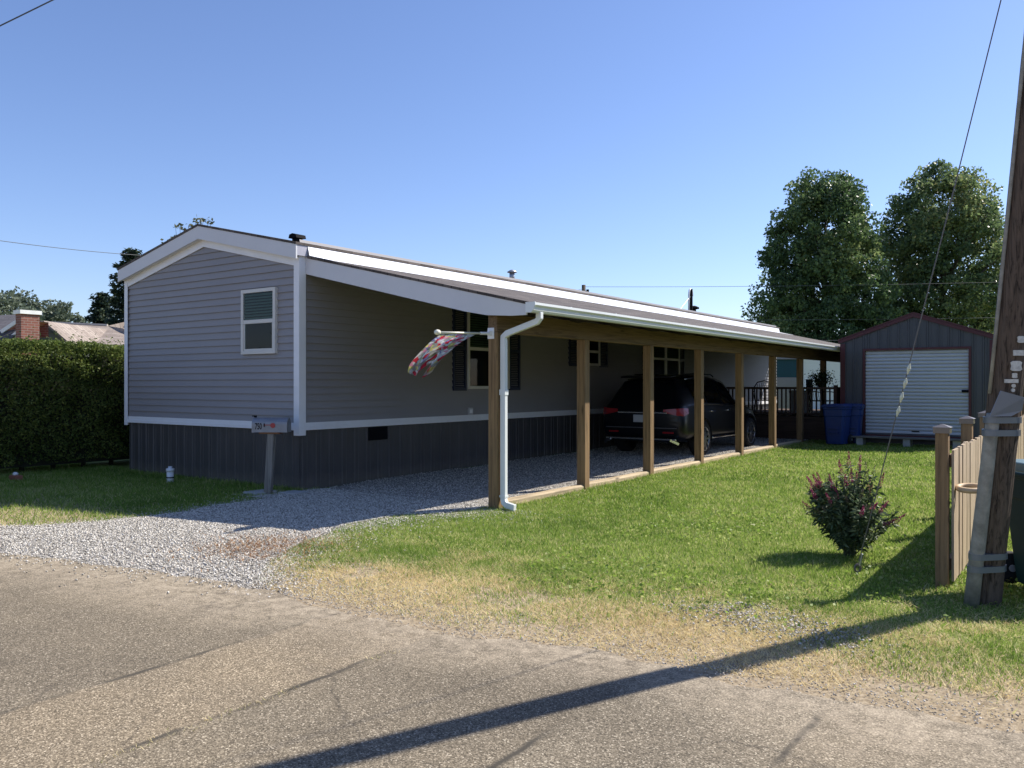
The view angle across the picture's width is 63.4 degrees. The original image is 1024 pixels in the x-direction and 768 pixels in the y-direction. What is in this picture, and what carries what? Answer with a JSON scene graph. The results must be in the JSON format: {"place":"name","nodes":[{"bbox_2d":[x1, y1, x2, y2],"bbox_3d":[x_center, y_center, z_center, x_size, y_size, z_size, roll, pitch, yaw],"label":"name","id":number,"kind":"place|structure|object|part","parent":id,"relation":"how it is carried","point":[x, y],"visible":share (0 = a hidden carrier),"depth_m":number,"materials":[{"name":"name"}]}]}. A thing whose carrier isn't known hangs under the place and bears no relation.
{"place":"outdoors","nodes":[
{"label":"outdoors","id":0,"kind":"place"},
{"bbox_2d":[0,310,48,354],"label":"brick house","id":1,"kind":"structure","parent":0,"point":[24,322],"depth_m":25.74,"materials":[{"name":"brick"}]},
{"bbox_2d":[0,0,52,25],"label":"overhead wire","id":2,"kind":"object","parent":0,"point":[25,13],"visible":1,"depth_m":12.00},
{"bbox_2d":[0,240,139,255],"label":"overhead wire","id":3,"kind":"object","parent":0,"point":[65,248],"visible":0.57,"depth_m":24.14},
{"bbox_2d":[73,648,399,766],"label":"seam grass","id":4,"kind":"structure","parent":0,"point":[210,718],"depth_m":3.78,"materials":[{"name":"green plant"}]},
{"bbox_2d":[0,436,813,605],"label":"driveway","id":5,"kind":"structure","parent":0,"point":[454,491],"depth_m":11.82,"materials":[{"name":"grey gravel"}]},
{"bbox_2d":[131,526,375,571],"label":"straw litter","id":6,"kind":"object","parent":5,"relation":"on","point":[259,546],"visible":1,"depth_m":7.81,"materials":[{"name":"brown plant"}]},
{"bbox_2d":[280,490,307,494],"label":"concrete slab","id":7,"kind":"structure","parent":5,"relation":"on","point":[293,492],"depth_m":11.80,"materials":[{"name":"grey concrete"}]},
{"bbox_2d":[603,373,756,454],"bbox_3d":[4.043,0.638,19.154,2.239,1.751,4.845,0,0,35],"label":"parked suv","id":8,"kind":"object","parent":5,"relation":"on","point":[673,412],"visible":0.81,"depth_m":17.50,"materials":[{"name":"black paint"}]},
{"bbox_3d":[2.821,0.167,17.434,1.320,0.450,0.270,0,0,35],"label":"rear window","id":9,"kind":"part","parent":8,"relation":"part of","materials":[{"name":"glass"}]},
{"bbox_3d":[3.914,0.148,17.602,0.240,0.500,0.570,0,0,35],"label":"side window","id":10,"kind":"part","parent":8,"relation":"part of","materials":[{"name":"black glass"}]},
{"bbox_3d":[4.363,0.163,18.233,0.240,0.536,0.820,0,0,35],"label":"side window","id":11,"kind":"part","parent":8,"relation":"part of","materials":[{"name":"black glass"}]},
{"bbox_3d":[4.874,0.191,18.962,0.249,0.555,0.800,0,0,35],"label":"side window","id":12,"kind":"part","parent":8,"relation":"part of","materials":[{"name":"black glass"}]},
{"bbox_2d":[0,553,1023,767],"bbox_3d":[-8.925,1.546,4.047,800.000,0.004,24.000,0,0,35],"label":"road","id":13,"kind":"structure","parent":0,"point":[72,650],"depth_m":4.03,"materials":[{"name":"grey asphalt"}]},
{"bbox_2d":[0,439,1023,733],"bbox_3d":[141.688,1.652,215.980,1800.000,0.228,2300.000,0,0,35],"label":"ground","id":14,"kind":"structure","parent":0,"point":[970,719],"depth_m":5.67,"materials":[{"name":"green plant"}]},
{"bbox_2d":[0,289,24,314],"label":"tree","id":15,"kind":"object","parent":14,"relation":"on","point":[8,302],"visible":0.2,"depth_m":89.28,"materials":[{"name":"green plant"}]},
{"bbox_2d":[9,475,22,479],"bbox_3d":[-8.145,1.534,13.599,0.220,0.075,0.120,0,0,35],"label":"brick","id":16,"kind":"object","parent":14,"relation":"on","point":[12,477],"visible":0.82,"depth_m":13.55,"materials":[{"name":"brick"}]},
{"bbox_2d":[2,285,40,314],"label":"tree","id":17,"kind":"object","parent":14,"relation":"on","point":[20,296],"visible":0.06,"depth_m":95.78,"materials":[{"name":"green plant"}]},
{"bbox_2d":[20,304,44,320],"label":"tree","id":18,"kind":"object","parent":14,"relation":"on","point":[42,318],"depth_m":80.34,"materials":[{"name":"green plant"}]},
{"bbox_2d":[20,296,71,321],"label":"tree","id":19,"kind":"object","parent":14,"relation":"on","point":[36,299],"visible":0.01,"depth_m":96.50,"materials":[{"name":"green plant"}]},
{"bbox_2d":[35,299,74,321],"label":"tree","id":20,"kind":"object","parent":14,"relation":"on","point":[65,308],"visible":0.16,"depth_m":95.23,"materials":[{"name":"green plant"}]},
{"bbox_2d":[0,320,128,470],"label":"clipped hedge","id":21,"kind":"object","parent":14,"relation":"on","point":[59,408],"visible":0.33,"depth_m":15.07,"materials":[{"name":"green plant"}]},
{"bbox_2d":[53,312,84,322],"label":"tree","id":22,"kind":"object","parent":14,"relation":"on","point":[77,318],"visible":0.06,"depth_m":99.79,"materials":[{"name":"green plant"}]},
{"bbox_2d":[40,321,123,357],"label":"neighbour house","id":23,"kind":"structure","parent":14,"relation":"on","point":[67,330],"depth_m":31.07,"materials":[{"name":"beige"}]},
{"bbox_2d":[84,291,117,323],"bbox_3d":[-18.691,-1.232,37.939,3.944,6.050,4.132,0,0,35],"label":"spruce tree","id":24,"kind":"object","parent":14,"relation":"on","point":[100,304],"visible":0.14,"depth_m":37.70,"materials":[{"name":"green plant"}]},
{"bbox_2d":[103,248,141,325],"bbox_3d":[-16.553,-2.083,36.102,4.196,7.750,4.743,0,0,-30],"label":"spruce tree","id":25,"kind":"object","parent":14,"relation":"on","point":[117,297],"visible":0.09,"depth_m":35.51,"materials":[{"name":"green plant"}]},
{"bbox_2d":[166,466,173,482],"bbox_3d":[-5.489,1.457,13.299,0.128,0.270,0.128,0,0,35],"label":"cleanout pipe","id":26,"kind":"object","parent":14,"relation":"on","point":[170,473],"visible":0.94,"depth_m":13.25,"materials":[{"name":"white plastic"}]},
{"bbox_2d":[160,214,214,242],"bbox_3d":[-8.645,-1.409,22.005,1.655,6.177,0.679,0,0,3],"label":"young tree","id":27,"kind":"object","parent":14,"relation":"on","point":[196,221],"visible":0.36,"depth_m":21.94,"materials":[{"name":"green plant"}]},
{"bbox_2d":[243,489,276,494],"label":"concrete slab","id":28,"kind":"structure","parent":14,"relation":"on","point":[260,491],"depth_m":11.83,"materials":[{"name":"grey concrete"}]},
{"bbox_2d":[252,415,290,493],"bbox_3d":[-3.443,1.022,11.813,0.540,1.143,0.189,0,0,5],"label":"mailbox","id":29,"kind":"object","parent":28,"relation":"on","point":[271,428],"visible":0.98,"depth_m":11.77,"materials":[{"name":"grey wood"}]},
{"bbox_2d":[252,415,256,432],"bbox_3d":[-3.681,0.570,11.841,0.060,0.239,0.178,0,0,5],"label":"door","id":30,"kind":"structure","parent":29,"relation":"in","point":[255,416],"depth_m":11.76,"materials":[{"name":"black metal"}]},
{"bbox_2d":[117,224,779,489],"bbox_3d":[1.349,-0.623,22.492,4.820,4.446,22.270,0,0,35],"label":"mobile home","id":31,"kind":"object","parent":14,"relation":"on","point":[228,333],"visible":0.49,"depth_m":13.77,"materials":[{"name":"grey plastic"}]},
{"bbox_2d":[241,287,277,354],"bbox_3d":[-3.872,-0.959,12.695,0.820,1.000,0.072,0,0,35],"label":"window","id":32,"kind":"structure","parent":31,"relation":"in","point":[259,316],"depth_m":12.68,"materials":[{"name":"clear glass"}]},
{"bbox_2d":[467,312,509,388],"bbox_3d":[-0.457,-0.661,15.918,0.074,1.510,1.320,0,0,35],"label":"window","id":33,"kind":"structure","parent":31,"relation":"in","point":[477,345],"depth_m":15.66,"materials":[{"name":"clear glass"}]},
{"bbox_2d":[589,341,599,365],"bbox_3d":[1.770,-0.748,19.052,0.074,0.650,0.950,0,0,35],"label":"window","id":34,"kind":"structure","parent":31,"relation":"in","point":[594,347],"depth_m":19.24,"materials":[{"name":"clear glass"}]},
{"bbox_2d":[654,347,679,374],"bbox_3d":[4.132,-0.670,22.373,0.076,1.400,1.800,0,0,35],"label":"window","id":35,"kind":"structure","parent":31,"relation":"in","point":[666,360],"depth_m":22.36,"materials":[{"name":"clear glass"}]},
{"bbox_2d":[0,476,1023,718],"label":"dry grass","id":36,"kind":"structure","parent":14,"relation":"on","point":[634,620],"depth_m":5.49,"materials":[{"name":"beige plant"}]},
{"bbox_2d":[92,549,1023,732],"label":"verge gravel","id":37,"kind":"structure","parent":14,"relation":"on","point":[754,619],"depth_m":5.31,"materials":[{"name":"grey gravel"}]},
{"bbox_2d":[306,247,839,510],"bbox_3d":[5.025,-0.196,20.061,4.090,3.643,22.155,0,0,35],"label":"carport","id":38,"kind":"object","parent":14,"relation":"on","point":[509,308],"visible":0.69,"depth_m":12.71,"materials":[{"name":"brown"}]},
{"bbox_2d":[408,328,493,377],"bbox_3d":[-0.751,-0.391,10.065,0.506,0.630,1.120,0,0,35],"label":"house flag","id":39,"kind":"object","parent":38,"relation":"attached to","point":[435,351],"visible":1,"depth_m":9.87,"materials":[{"name":"multicoloured fabric"}]},
{"bbox_2d":[582,285,588,291],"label":"utility pole","id":40,"kind":"object","parent":14,"relation":"on","point":[584,288],"visible":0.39,"depth_m":45.92,"materials":[{"name":"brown wood"}]},
{"bbox_2d":[703,282,988,286],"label":"overhead wire","id":41,"kind":"object","parent":40,"relation":"attached to","point":[826,285],"visible":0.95,"depth_m":46.00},
{"bbox_2d":[482,506,1023,649],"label":"clover","id":42,"kind":"object","parent":14,"relation":"on","point":[699,577],"visible":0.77,"depth_m":6.71,"materials":[{"name":"green plant"}]},
{"bbox_2d":[726,385,839,439],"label":"deck","id":43,"kind":"structure","parent":14,"relation":"on","point":[814,426],"depth_m":22.27,"materials":[{"name":"brown wood"}]},
{"bbox_2d":[754,380,768,414],"bbox_3d":[7.206,0.388,23.705,0.608,0.987,0.603,0,0,15],"label":"patio chair","id":44,"kind":"object","parent":43,"relation":"on","point":[759,393],"visible":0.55,"depth_m":23.53,"materials":[{"name":"black metal"}]},
{"bbox_2d":[807,380,832,415],"bbox_3d":[8.546,0.388,22.879,0.603,0.987,0.608,0,0,-25],"label":"patio chair","id":45,"kind":"object","parent":43,"relation":"on","point":[815,396],"visible":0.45,"depth_m":22.79,"materials":[{"name":"black metal"}]},
{"bbox_2d":[804,364,837,386],"bbox_3d":[8.159,-0.217,21.803,0.905,0.611,0.770,0,0,35],"label":"potted plant","id":46,"kind":"object","parent":43,"relation":"on","point":[820,381],"visible":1,"depth_m":21.72,"materials":[{"name":"green plant"}]},
{"bbox_2d":[776,357,795,408],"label":"teal outbuilding","id":47,"kind":"structure","parent":14,"relation":"on","point":[786,372],"depth_m":34.00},
{"bbox_2d":[804,359,839,408],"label":"white house","id":48,"kind":"structure","parent":14,"relation":"on","point":[812,365],"depth_m":44.03,"materials":[{"name":"metal"}]},
{"bbox_2d":[805,378,813,390],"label":"window","id":49,"kind":"structure","parent":48,"relation":"in","point":[806,381],"depth_m":44.07,"materials":[{"name":"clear glass"}]},
{"bbox_2d":[740,166,908,343],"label":"tree","id":50,"kind":"object","parent":14,"relation":"on","point":[845,250],"visible":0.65,"depth_m":47.89,"materials":[{"name":"green plant"}]},
{"bbox_2d":[821,404,852,443],"bbox_3d":[7.982,0.990,20.308,0.579,0.995,0.742,0,0,39],"label":"recycling bin","id":51,"kind":"object","parent":14,"relation":"on","point":[837,421],"visible":1,"depth_m":20.08,"materials":[{"name":"blue plastic"}]},
{"bbox_2d":[801,451,905,555],"bbox_3d":[3.091,1.091,7.571,0.876,0.961,0.844,0,0,35],"label":"butterfly bush","id":52,"kind":"object","parent":14,"relation":"on","point":[846,522],"visible":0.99,"depth_m":7.47,"materials":[{"name":"green plant"}]},
{"bbox_2d":[844,403,864,442],"bbox_3d":[8.489,0.991,20.684,0.560,0.995,0.678,0,0,29],"label":"recycling bin","id":53,"kind":"object","parent":14,"relation":"on","point":[856,418],"visible":0.36,"depth_m":20.40,"materials":[{"name":"blue plastic"}]},
{"bbox_2d":[852,435,960,448],"bbox_3d":[9.433,1.395,19.720,2.530,0.245,0.420,0,0,35],"label":"plank step","id":54,"kind":"object","parent":14,"relation":"on","point":[861,440],"visible":0.63,"depth_m":19.69,"materials":[{"name":"wood"}]},
{"bbox_2d":[837,312,992,445],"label":"storage shed","id":55,"kind":"structure","parent":14,"relation":"on","point":[948,378],"depth_m":20.18,"materials":[{"name":"grey metal"}]},
{"bbox_2d":[866,349,968,434],"bbox_3d":[9.837,0.193,20.186,2.290,2.050,0.075,0,0,35],"label":"roll up door","id":56,"kind":"structure","parent":55,"relation":"in","point":[936,391],"depth_m":20.18,"materials":[{"name":"white metal"}]},
{"bbox_2d":[862,158,1004,333],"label":"tree","id":57,"kind":"object","parent":14,"relation":"on","point":[973,225],"visible":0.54,"depth_m":49.77,"materials":[{"name":"green plant"}]},
{"bbox_2d":[933,403,1023,588],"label":"picket fence","id":58,"kind":"object","parent":14,"relation":"on","point":[963,460],"visible":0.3,"depth_m":6.45,"materials":[{"name":"brown wood"}]},
{"bbox_2d":[955,483,977,493],"bbox_3d":[3.543,0.806,6.400,0.214,0.063,0.214,0,0,35],"label":"pot ring","id":59,"kind":"object","parent":58,"relation":"attached to","point":[969,488],"visible":0.66,"depth_m":6.38,"materials":[{"name":"beige ceramic"}]},
{"bbox_2d":[963,36,1023,607],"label":"utility pole","id":60,"kind":"object","parent":14,"relation":"on","point":[988,552],"visible":0.96,"depth_m":5.67,"materials":[{"name":"brown wood"}]},
{"bbox_2d":[854,0,1001,573],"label":"guy wire","id":61,"kind":"object","parent":60,"relation":"attached to","point":[897,414],"visible":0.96,"depth_m":6.22,"materials":[{"name":"metal"}]},
{"bbox_2d":[1004,459,1023,583],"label":"rubbish cart","id":62,"kind":"object","parent":14,"relation":"on","point":[1014,564],"visible":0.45,"depth_m":6.34,"materials":[{"name":"green plastic"}]},
{"bbox_2d":[0,0,1023,331],"label":"sky","id":63,"kind":"structure","parent":0,"point":[639,150],"materials":[{"name":"blue"}]},
{"bbox_2d":[791,390,810,414],"bbox_3d":[8.178,0.530,23.453,0.540,0.700,0.490,0,0,35],"label":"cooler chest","id":64,"kind":"object","parent":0,"point":[792,401],"visible":0.23,"depth_m":23.32,"materials":[{"name":"plastic"}]},
{"bbox_2d":[831,317,994,319],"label":"overhead wire","id":65,"kind":"object","parent":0,"point":[870,319],"visible":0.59,"depth_m":46.00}
]}

